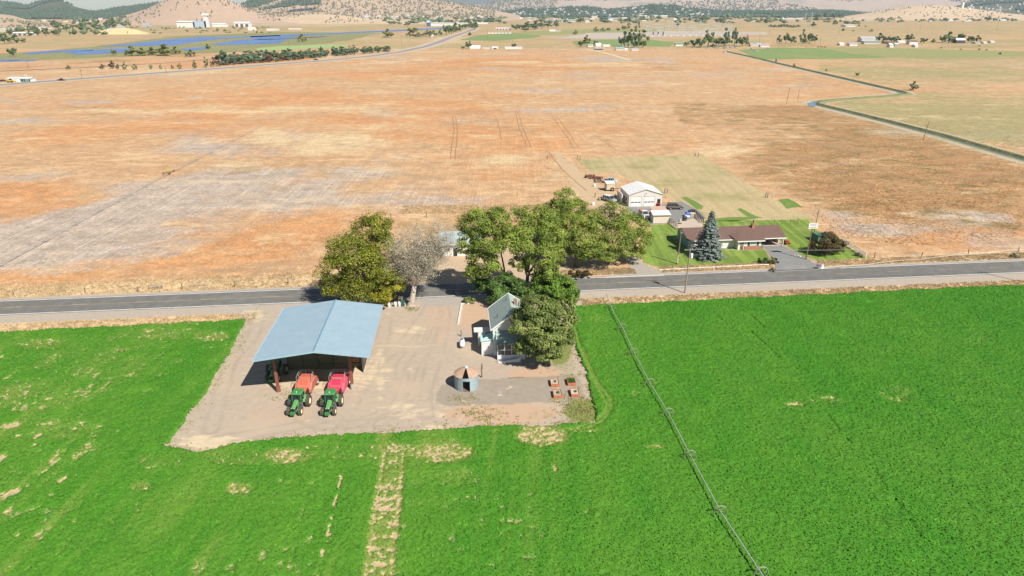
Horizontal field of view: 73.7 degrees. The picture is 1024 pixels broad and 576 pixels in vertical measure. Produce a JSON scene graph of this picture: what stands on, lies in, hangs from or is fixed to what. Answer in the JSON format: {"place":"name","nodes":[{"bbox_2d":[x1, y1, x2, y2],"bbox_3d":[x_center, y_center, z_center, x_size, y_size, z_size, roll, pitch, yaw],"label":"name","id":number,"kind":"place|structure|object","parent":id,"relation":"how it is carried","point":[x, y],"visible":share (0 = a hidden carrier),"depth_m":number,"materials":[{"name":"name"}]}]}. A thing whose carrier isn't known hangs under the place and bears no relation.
{"place":"outdoors","nodes":[
{"label":"outdoors","id":0,"kind":"place"},
{"bbox_2d":[0,14,50,28],"bbox_3d":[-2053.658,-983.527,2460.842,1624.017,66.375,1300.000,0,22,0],"label":"hills","id":1,"kind":"structure","parent":0,"point":[7,22],"depth_m":2178.25,"materials":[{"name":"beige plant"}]},
{"bbox_2d":[1,17,53,26],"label":"hillside scrub","id":2,"kind":"object","parent":1,"relation":"on","point":[19,21],"visible":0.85,"depth_m":2160.66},
{"bbox_2d":[9,1,86,18],"bbox_3d":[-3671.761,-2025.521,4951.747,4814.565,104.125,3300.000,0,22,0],"label":"hills","id":3,"kind":"structure","parent":0,"point":[52,4],"depth_m":4431.60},
{"bbox_2d":[0,0,161,18],"bbox_3d":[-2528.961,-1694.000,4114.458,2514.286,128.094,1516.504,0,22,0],"label":"pine forest","id":4,"kind":"object","parent":3,"relation":"on","point":[69,12],"visible":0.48,"depth_m":4015.15,"materials":[{"name":"plant"}]},
{"bbox_2d":[21,49,93,53],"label":"river","id":5,"kind":"structure","parent":0,"point":[39,52],"depth_m":910.19,"materials":[{"name":"liquid"}]},
{"bbox_2d":[68,48,129,54],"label":"river","id":6,"kind":"structure","parent":0,"point":[104,51],"depth_m":910.19,"materials":[{"name":"liquid"}]},
{"bbox_2d":[1,0,246,10],"label":"sky","id":7,"kind":"structure","parent":0,"point":[92,5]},
{"bbox_2d":[176,21,194,27],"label":"building","id":8,"kind":"structure","parent":0,"point":[186,24],"depth_m":2029.80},
{"bbox_2d":[96,35,279,46],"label":"river","id":9,"kind":"structure","parent":0,"point":[176,41],"depth_m":1180.94,"materials":[{"name":"liquid"}]},
{"bbox_2d":[85,0,299,24],"bbox_3d":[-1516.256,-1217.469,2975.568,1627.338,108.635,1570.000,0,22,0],"label":"hills","id":10,"kind":"structure","parent":0,"point":[220,13],"depth_m":2570.71,"materials":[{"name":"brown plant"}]},
{"bbox_2d":[121,0,280,22],"bbox_3d":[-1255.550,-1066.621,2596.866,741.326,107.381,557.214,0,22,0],"label":"juniper scrub","id":11,"kind":"object","parent":10,"relation":"on","point":[187,6],"visible":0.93,"depth_m":2662.18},
{"bbox_2d":[234,22,251,26],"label":"building","id":12,"kind":"structure","parent":0,"point":[242,24],"depth_m":2111.30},
{"bbox_2d":[214,39,284,44],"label":"river","id":13,"kind":"structure","parent":0,"point":[250,41],"depth_m":1146.82,"materials":[{"name":"liquid"}]},
{"bbox_2d":[255,45,348,50],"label":"crop field","id":14,"kind":"structure","parent":0,"point":[295,47],"depth_m":1003.95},
{"bbox_2d":[303,364,318,369],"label":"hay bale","id":15,"kind":"object","parent":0,"point":[308,367],"visible":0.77,"depth_m":110.05},
{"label":"hay bale","id":16,"kind":"object","parent":15,"relation":"on","visible":0},
{"bbox_2d":[302,354,317,359],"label":"hay bale","id":17,"kind":"object","parent":16,"relation":"on","point":[309,356],"visible":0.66,"depth_m":109.38},
{"bbox_2d":[251,27,442,39],"bbox_3d":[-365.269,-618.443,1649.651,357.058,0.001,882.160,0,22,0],"label":"river","id":18,"kind":"structure","parent":0,"point":[274,37],"depth_m":1437.49,"materials":[{"name":"liquid"}]},
{"bbox_2d":[275,14,424,23],"bbox_3d":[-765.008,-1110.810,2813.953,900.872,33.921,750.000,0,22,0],"label":"hills","id":19,"kind":"structure","parent":0,"point":[312,19],"depth_m":2655.61,"materials":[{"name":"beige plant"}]},
{"bbox_2d":[243,0,519,20],"bbox_3d":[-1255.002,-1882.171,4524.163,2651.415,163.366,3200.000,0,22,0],"label":"hills","id":20,"kind":"structure","parent":0,"point":[498,14],"depth_m":3778.91,"materials":[{"name":"beige plant"}]},
{"bbox_2d":[241,0,320,9],"bbox_3d":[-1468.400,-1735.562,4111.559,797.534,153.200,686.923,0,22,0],"label":"pine forest","id":21,"kind":"object","parent":20,"relation":"on","point":[255,3],"visible":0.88,"depth_m":3901.59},
{"bbox_2d":[243,0,494,19],"bbox_3d":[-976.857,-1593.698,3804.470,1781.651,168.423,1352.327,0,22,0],"label":"juniper woodland","id":22,"kind":"object","parent":20,"relation":"on","point":[409,10],"visible":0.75,"depth_m":3714.64,"materials":[{"name":"plant"}]},
{"bbox_2d":[359,14,490,20],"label":"hillside houses","id":23,"kind":"structure","parent":20,"relation":"on","point":[393,17],"depth_m":3239.92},
{"bbox_2d":[420,296,464,305],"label":"driveway","id":24,"kind":"structure","parent":0,"point":[445,301],"depth_m":135.74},
{"bbox_2d":[399,204,537,213],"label":"dry grass","id":25,"kind":"structure","parent":0,"point":[420,209],"depth_m":198.21,"materials":[{"name":"plant"}]},
{"bbox_2d":[436,0,502,4],"bbox_3d":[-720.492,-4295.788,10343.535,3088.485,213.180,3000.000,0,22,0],"label":"hills","id":26,"kind":"structure","parent":0,"point":[474,2],"depth_m":10139.00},
{"bbox_2d":[461,33,539,40],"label":"crop field","id":27,"kind":"structure","parent":0,"point":[497,37],"depth_m":1343.42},
{"bbox_2d":[0,17,1023,331],"bbox_3d":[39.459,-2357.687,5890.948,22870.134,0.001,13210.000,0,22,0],"label":"ground","id":28,"kind":"structure","parent":0,"point":[306,167],"depth_m":307.55,"materials":[{"name":"soil"}]},
{"bbox_2d":[6,77,35,81],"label":"building","id":29,"kind":"structure","parent":28,"relation":"on","point":[23,79],"depth_m":537.57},
{"bbox_2d":[94,28,149,33],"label":"hill","id":30,"kind":"structure","parent":28,"relation":"on","point":[121,31],"depth_m":1510.54,"materials":[{"name":"beige plant"}]},
{"bbox_2d":[0,126,259,266],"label":"wheel line","id":31,"kind":"object","parent":28,"relation":"on","point":[114,201],"visible":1,"depth_m":196.91,"materials":[{"name":"metal"}]},
{"bbox_2d":[155,44,171,55],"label":"tree","id":32,"kind":"object","parent":28,"relation":"on","point":[163,49],"visible":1,"depth_m":831.43,"materials":[{"name":"green plant"}]},
{"bbox_2d":[0,32,376,59],"bbox_3d":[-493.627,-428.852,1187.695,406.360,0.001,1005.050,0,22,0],"label":"marsh","id":33,"kind":"structure","parent":28,"relation":"on","point":[314,40],"depth_m":1057.72,"materials":[{"name":"plant"}]},
{"bbox_2d":[0,28,476,84],"bbox_3d":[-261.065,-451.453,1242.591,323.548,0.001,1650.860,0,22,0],"label":"highway","id":34,"kind":"structure","parent":28,"relation":"on","point":[439,41],"depth_m":689.55,"materials":[{"name":"asphalt"}]},
{"bbox_2d":[0,28,479,86],"bbox_3d":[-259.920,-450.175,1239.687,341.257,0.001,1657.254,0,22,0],"label":"highway verge","id":35,"kind":"structure","parent":28,"relation":"on","point":[446,41],"depth_m":690.57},
{"bbox_2d":[164,296,595,451],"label":"gravel yard","id":36,"kind":"structure","parent":28,"relation":"on","point":[416,359],"depth_m":104.44,"materials":[{"name":"gravel"}]},
{"bbox_2d":[265,358,288,381],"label":"tractor","id":37,"kind":"object","parent":36,"relation":"on","point":[269,377],"visible":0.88,"depth_m":107.25,"materials":[{"name":"green paint"}]},
{"bbox_2d":[286,388,311,415],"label":"tractor","id":38,"kind":"object","parent":36,"relation":"on","point":[296,398],"visible":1,"depth_m":98.46,"materials":[{"name":"green paint"}]},
{"bbox_2d":[295,370,318,394],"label":"hay baler","id":39,"kind":"object","parent":36,"relation":"on","point":[307,381],"visible":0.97,"depth_m":102.75,"materials":[{"name":"orange paint"}]},
{"bbox_2d":[252,299,383,392],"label":"hay shed","id":40,"kind":"structure","parent":36,"relation":"on","point":[341,328],"depth_m":105.71,"materials":[{"name":"blue metal"}]},
{"bbox_2d":[320,388,343,415],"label":"tractor","id":41,"kind":"object","parent":36,"relation":"on","point":[330,397],"visible":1,"depth_m":98.41,"materials":[{"name":"green paint"}]},
{"bbox_2d":[327,370,349,394],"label":"hay baler","id":42,"kind":"object","parent":36,"relation":"on","point":[339,381],"visible":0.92,"depth_m":102.72,"materials":[{"name":"paint"}]},
{"bbox_2d":[312,210,409,302],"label":"cottonwood tree","id":43,"kind":"object","parent":36,"relation":"on","point":[366,252],"visible":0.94,"depth_m":128.29,"materials":[{"name":"green plant"}]},
{"bbox_2d":[168,306,594,451],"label":"yard weeds","id":44,"kind":"object","parent":36,"relation":"on","point":[565,406],"visible":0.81,"depth_m":99.35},
{"bbox_2d":[364,261,410,304],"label":"young tree","id":45,"kind":"object","parent":36,"relation":"on","point":[384,293],"visible":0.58,"depth_m":130.10,"materials":[{"name":"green plant"}]},
{"bbox_2d":[454,365,478,391],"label":"grain bin","id":46,"kind":"object","parent":36,"relation":"on","point":[466,378],"visible":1,"depth_m":103.85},
{"bbox_2d":[474,293,524,362],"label":"farmhouse","id":47,"kind":"object","parent":36,"relation":"on","point":[498,340],"visible":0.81,"depth_m":113.59,"materials":[{"name":"grey"}]},
{"bbox_2d":[472,270,529,303],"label":"lilac shrub","id":48,"kind":"object","parent":36,"relation":"on","point":[497,287],"visible":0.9,"depth_m":132.67,"materials":[{"name":"green plant"}]},
{"bbox_2d":[492,203,566,293],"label":"elm tree","id":49,"kind":"object","parent":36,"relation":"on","point":[515,236],"visible":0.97,"depth_m":130.61,"materials":[{"name":"green plant"}]},
{"bbox_2d":[508,291,581,364],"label":"locust tree","id":50,"kind":"object","parent":36,"relation":"on","point":[546,314],"visible":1,"depth_m":107.90,"materials":[{"name":"green plant"}]},
{"bbox_2d":[527,270,579,302],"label":"bushy tree","id":51,"kind":"object","parent":36,"relation":"on","point":[555,288],"visible":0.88,"depth_m":132.99,"materials":[{"name":"green plant"}]},
{"bbox_2d":[368,214,463,306],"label":"bare tree","id":52,"kind":"object","parent":28,"relation":"on","point":[419,267],"visible":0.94,"depth_m":129.35,"materials":[{"name":"grey plant"}]},
{"bbox_2d":[453,205,509,283],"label":"elm tree","id":53,"kind":"object","parent":28,"relation":"on","point":[474,252],"visible":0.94,"depth_m":131.19,"materials":[{"name":"green plant"}]},
{"bbox_2d":[0,13,1017,33],"bbox_3d":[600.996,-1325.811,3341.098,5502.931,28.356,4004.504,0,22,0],"label":"trees","id":54,"kind":"object","parent":28,"relation":"on","point":[420,18],"visible":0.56,"depth_m":2796.17,"materials":[{"name":"green plant"}]},
{"bbox_2d":[0,284,1023,575],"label":"alfalfa crop","id":55,"kind":"object","parent":28,"relation":"on","point":[394,503],"visible":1,"depth_m":86.71,"materials":[{"name":"green plant"}]},
{"bbox_2d":[606,294,768,575],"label":"wheel line","id":56,"kind":"object","parent":55,"relation":"on","point":[720,511],"visible":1,"depth_m":87.20,"materials":[{"name":"metal"}]},
{"bbox_2d":[0,252,1023,298],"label":"verge grass","id":57,"kind":"structure","parent":28,"relation":"on","point":[594,272],"depth_m":147.04,"materials":[{"name":"plant"}]},
{"bbox_2d":[0,279,1023,330],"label":"verge grass","id":58,"kind":"structure","parent":28,"relation":"on","point":[585,301],"depth_m":137.19,"materials":[{"name":"plant"}]},
{"bbox_2d":[0,258,1023,322],"bbox_3d":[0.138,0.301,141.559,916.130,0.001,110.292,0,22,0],"label":"road shoulder","id":59,"kind":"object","parent":28,"relation":"on","point":[242,308],"depth_m":140.54},
{"bbox_2d":[684,248,695,292],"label":"utility pole","id":60,"kind":"object","parent":59,"relation":"on","point":[690,256],"visible":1,"depth_m":137.34,"materials":[{"name":"grey wood"}]},
{"bbox_2d":[419,242,611,282],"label":"dirt yard","id":61,"kind":"structure","parent":28,"relation":"on","point":[454,271],"depth_m":153.51,"materials":[{"name":"soil"}]},
{"bbox_2d":[439,231,480,255],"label":"bungalow","id":62,"kind":"object","parent":61,"relation":"on","point":[456,246],"visible":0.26,"depth_m":160.41,"materials":[{"name":"white paint"}]},
{"bbox_2d":[545,207,602,266],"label":"elm tree","id":63,"kind":"object","parent":61,"relation":"on","point":[577,220],"visible":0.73,"depth_m":149.19,"materials":[{"name":"green plant"}]},
{"bbox_2d":[535,186,589,244],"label":"elm tree","id":64,"kind":"object","parent":28,"relation":"on","point":[564,203],"visible":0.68,"depth_m":161.69,"materials":[{"name":"green plant"}]},
{"bbox_2d":[567,268,592,278],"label":"roadside shrub","id":65,"kind":"object","parent":28,"relation":"on","point":[579,273],"visible":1,"depth_m":146.48,"materials":[{"name":"brown plant"}]},
{"bbox_2d":[565,199,653,265],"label":"elm tree","id":66,"kind":"object","parent":28,"relation":"on","point":[628,234],"visible":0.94,"depth_m":150.72,"materials":[{"name":"green plant"}]},
{"bbox_2d":[604,181,618,190],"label":"box trailer","id":67,"kind":"object","parent":28,"relation":"on","point":[609,185],"visible":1,"depth_m":216.93,"materials":[{"name":"white metal"}]},
{"bbox_2d":[623,29,633,47],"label":"tree","id":68,"kind":"object","parent":28,"relation":"on","point":[627,38],"visible":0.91,"depth_m":999.30,"materials":[{"name":"green plant"}]},
{"bbox_2d":[576,155,821,221],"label":"mown paddock","id":69,"kind":"structure","parent":28,"relation":"on","point":[708,184],"depth_m":226.96,"materials":[{"name":"plant"}]},
{"bbox_2d":[682,197,703,208],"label":"grass strip","id":70,"kind":"object","parent":69,"relation":"on","point":[695,204],"depth_m":203.72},
{"bbox_2d":[715,208,761,220],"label":"grass strip","id":71,"kind":"object","parent":69,"relation":"on","point":[748,215],"depth_m":190.12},
{"bbox_2d":[778,198,801,208],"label":"grass strip","id":72,"kind":"object","parent":69,"relation":"on","point":[787,203],"depth_m":203.72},
{"bbox_2d":[703,30,714,46],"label":"tree","id":73,"kind":"object","parent":28,"relation":"on","point":[710,39],"visible":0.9,"depth_m":1010.04,"materials":[{"name":"green plant"}]},
{"bbox_2d":[790,118,1023,244],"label":"field weeds","id":74,"kind":"object","parent":28,"relation":"on","point":[828,186],"visible":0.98,"depth_m":214.56,"materials":[{"name":"plant"}]},
{"bbox_2d":[821,249,1023,268],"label":"guard cable","id":75,"kind":"object","parent":28,"relation":"on","point":[921,259],"visible":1,"depth_m":157.16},
{"bbox_2d":[954,0,1023,10],"bbox_3d":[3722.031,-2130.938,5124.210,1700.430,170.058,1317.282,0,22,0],"label":"town forest","id":76,"kind":"object","parent":28,"relation":"on","point":[987,2],"visible":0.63,"depth_m":5408.43,"materials":[{"name":"plant"}]},
{"bbox_2d":[0,260,1023,314],"bbox_3d":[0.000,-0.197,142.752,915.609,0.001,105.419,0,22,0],"label":"road","id":77,"kind":"structure","parent":0,"point":[665,281],"depth_m":143.04,"materials":[{"name":"asphalt"}]},
{"bbox_2d":[7,280,678,307],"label":"road center line","id":78,"kind":"object","parent":77,"relation":"on","point":[304,295],"visible":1,"depth_m":137.59,"materials":[{"name":"yellow paint"}]},
{"bbox_2d":[0,272,1023,314],"bbox_3d":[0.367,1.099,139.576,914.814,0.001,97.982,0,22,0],"label":"road edge line","id":79,"kind":"object","parent":77,"relation":"on","point":[485,294],"depth_m":140.50,"materials":[{"name":"white paint"}]},
{"bbox_2d":[11,260,1023,300],"bbox_3d":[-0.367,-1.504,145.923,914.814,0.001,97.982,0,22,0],"label":"road edge line","id":80,"kind":"object","parent":77,"relation":"on","point":[468,282],"depth_m":147.25,"materials":[{"name":"white paint"}]},
{"bbox_2d":[511,29,664,34],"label":"crop field","id":81,"kind":"structure","parent":0,"point":[569,31],"depth_m":1685.32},
{"bbox_2d":[552,153,624,219],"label":"farm track","id":82,"kind":"structure","parent":0,"point":[570,168],"depth_m":223.13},
{"bbox_2d":[572,39,674,45],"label":"crop field","id":83,"kind":"structure","parent":0,"point":[613,42],"depth_m":1149.38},
{"bbox_2d":[604,249,664,277],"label":"driveway","id":84,"kind":"structure","parent":0,"point":[641,267],"depth_m":151.75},
{"bbox_2d":[519,7,768,16],"bbox_3d":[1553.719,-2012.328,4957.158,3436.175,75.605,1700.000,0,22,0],"label":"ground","id":85,"kind":"structure","parent":0,"point":[662,11],"depth_m":4747.44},
{"bbox_2d":[504,7,708,15],"bbox_3d":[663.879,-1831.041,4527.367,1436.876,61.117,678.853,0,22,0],"label":"town houses","id":86,"kind":"structure","parent":85,"relation":"on","point":[520,13],"depth_m":4535.68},
{"bbox_2d":[501,3,871,16],"bbox_3d":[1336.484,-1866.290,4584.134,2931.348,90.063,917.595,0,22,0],"label":"town forest","id":87,"kind":"object","parent":85,"relation":"on","point":[667,10],"visible":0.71,"depth_m":4635.49,"materials":[{"name":"plant"}]},
{"bbox_2d":[560,31,768,38],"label":"substation yard","id":88,"kind":"structure","parent":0,"point":[621,35],"depth_m":1494.27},
{"bbox_2d":[625,202,705,224],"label":"driveway","id":89,"kind":"structure","parent":0,"point":[677,214],"depth_m":195.71,"materials":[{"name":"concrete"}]},
{"bbox_2d":[617,181,662,206],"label":"workshop","id":90,"kind":"structure","parent":89,"relation":"on","point":[635,194],"depth_m":200.55,"materials":[{"name":"beige metal"}]},
{"bbox_2d":[630,196,641,206],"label":"overhead door","id":91,"kind":"structure","parent":90,"relation":"in","point":[635,200],"depth_m":200.00,"materials":[{"name":"white metal"}]},
{"bbox_2d":[644,196,654,205],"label":"overhead door","id":92,"kind":"structure","parent":90,"relation":"in","point":[648,200],"depth_m":200.34,"materials":[{"name":"white metal"}]},
{"bbox_2d":[650,210,670,222],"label":"garden shed","id":93,"kind":"structure","parent":89,"relation":"on","point":[660,216],"depth_m":185.00,"materials":[{"name":"beige"}]},
{"bbox_2d":[666,202,683,209],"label":"suv","id":94,"kind":"object","parent":89,"relation":"on","point":[670,205],"visible":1,"depth_m":197.02,"materials":[{"name":"grey metal"}]},
{"bbox_2d":[670,219,704,229],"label":"patio","id":95,"kind":"structure","parent":0,"point":[689,223],"depth_m":183.95,"materials":[{"name":"concrete"}]},
{"bbox_2d":[643,224,770,266],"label":"lawn","id":96,"kind":"structure","parent":0,"point":[662,250],"depth_m":162.26,"materials":[{"name":"green plant"}]},
{"bbox_2d":[690,211,725,261],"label":"blue spruce","id":97,"kind":"object","parent":96,"relation":"on","point":[709,244],"visible":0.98,"depth_m":157.07,"materials":[{"name":"green plant"}]},
{"bbox_2d":[677,220,786,249],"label":"ranch house","id":98,"kind":"structure","parent":96,"relation":"on","point":[753,236],"depth_m":166.11,"materials":[{"name":"brown paint"}]},
{"bbox_2d":[475,0,971,11],"bbox_3d":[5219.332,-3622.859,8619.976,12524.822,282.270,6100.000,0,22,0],"label":"hills","id":99,"kind":"structure","parent":0,"point":[866,5],"depth_m":7252.50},
{"bbox_2d":[480,0,975,11],"bbox_3d":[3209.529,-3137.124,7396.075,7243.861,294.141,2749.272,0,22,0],"label":"juniper woodland","id":100,"kind":"object","parent":99,"relation":"on","point":[673,3],"visible":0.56,"depth_m":7151.38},
{"bbox_2d":[702,219,869,259],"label":"lawn","id":101,"kind":"structure","parent":0,"point":[797,235],"depth_m":175.08,"materials":[{"name":"green plant"}]},
{"bbox_2d":[807,231,848,255],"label":"plum bush","id":102,"kind":"object","parent":101,"relation":"on","point":[832,243],"visible":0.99,"depth_m":159.47,"materials":[{"name":"brown plant"}]},
{"bbox_2d":[764,242,819,271],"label":"driveway","id":103,"kind":"structure","parent":0,"point":[786,259],"depth_m":157.74,"materials":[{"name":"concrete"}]},
{"bbox_2d":[805,223,818,259],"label":"sign board","id":104,"kind":"object","parent":103,"relation":"on","point":[812,226],"visible":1,"depth_m":155.32,"materials":[{"name":"white wood"}]},
{"bbox_2d":[739,47,884,58],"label":"crop field","id":105,"kind":"structure","parent":0,"point":[793,53],"depth_m":853.52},
{"bbox_2d":[720,51,1023,164],"bbox_3d":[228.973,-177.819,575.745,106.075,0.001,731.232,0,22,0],"label":"canal track","id":106,"kind":"structure","parent":0,"point":[948,141],"depth_m":360.04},
{"bbox_2d":[726,51,1023,158],"bbox_3d":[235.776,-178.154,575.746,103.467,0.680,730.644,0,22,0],"label":"canal bank","id":107,"kind":"structure","parent":0,"point":[984,146],"depth_m":347.57,"materials":[{"name":"soil"}]},
{"bbox_2d":[728,51,1023,156],"bbox_3d":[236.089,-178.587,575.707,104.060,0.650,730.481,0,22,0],"label":"bank weeds","id":108,"kind":"object","parent":107,"relation":"on","point":[883,118],"visible":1,"depth_m":378.29,"materials":[{"name":"green plant"}]},
{"bbox_2d":[727,52,1023,161],"bbox_3d":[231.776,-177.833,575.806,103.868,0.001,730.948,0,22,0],"label":"canal bank","id":109,"kind":"structure","parent":0,"point":[889,123],"depth_m":356.88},
{"bbox_2d":[729,52,1023,160],"bbox_3d":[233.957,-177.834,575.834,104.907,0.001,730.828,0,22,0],"label":"canal","id":110,"kind":"structure","parent":0,"point":[815,102],"depth_m":349.13,"materials":[{"name":"liquid"}]},
{"bbox_2d":[730,51,1023,154],"bbox_3d":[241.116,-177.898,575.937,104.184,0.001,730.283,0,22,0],"label":"canal track","id":111,"kind":"structure","parent":0,"point":[899,121],"depth_m":378.88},
{"bbox_2d":[761,58,1023,155],"bbox_3d":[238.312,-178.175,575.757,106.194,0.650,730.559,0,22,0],"label":"canal bank","id":112,"kind":"structure","parent":0,"point":[858,98],"depth_m":432.28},
{"bbox_2d":[820,47,1023,57],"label":"crop field","id":113,"kind":"structure","parent":0,"point":[909,53],"depth_m":892.11,"materials":[{"name":"plant"}]},
{"bbox_2d":[835,5,1023,20],"bbox_3d":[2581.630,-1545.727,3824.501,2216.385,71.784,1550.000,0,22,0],"label":"hills","id":114,"kind":"structure","parent":0,"point":[895,13],"depth_m":3510.10,"materials":[{"name":"beige plant"}]},
{"bbox_2d":[845,5,1012,19],"bbox_3d":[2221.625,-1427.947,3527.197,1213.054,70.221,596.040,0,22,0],"label":"juniper scrub","id":115,"kind":"object","parent":114,"relation":"on","point":[953,13],"visible":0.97,"depth_m":3541.18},
{"bbox_2d":[965,3,1023,14],"bbox_3d":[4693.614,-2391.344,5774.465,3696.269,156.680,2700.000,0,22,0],"label":"hills","id":116,"kind":"structure","parent":0,"point":[1005,7],"depth_m":5201.52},
{"bbox_2d":[967,0,1023,14],"bbox_3d":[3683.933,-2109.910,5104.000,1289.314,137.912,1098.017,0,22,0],"label":"town houses","id":117,"kind":"structure","parent":116,"relation":"on","point":[973,7],"depth_m":5139.10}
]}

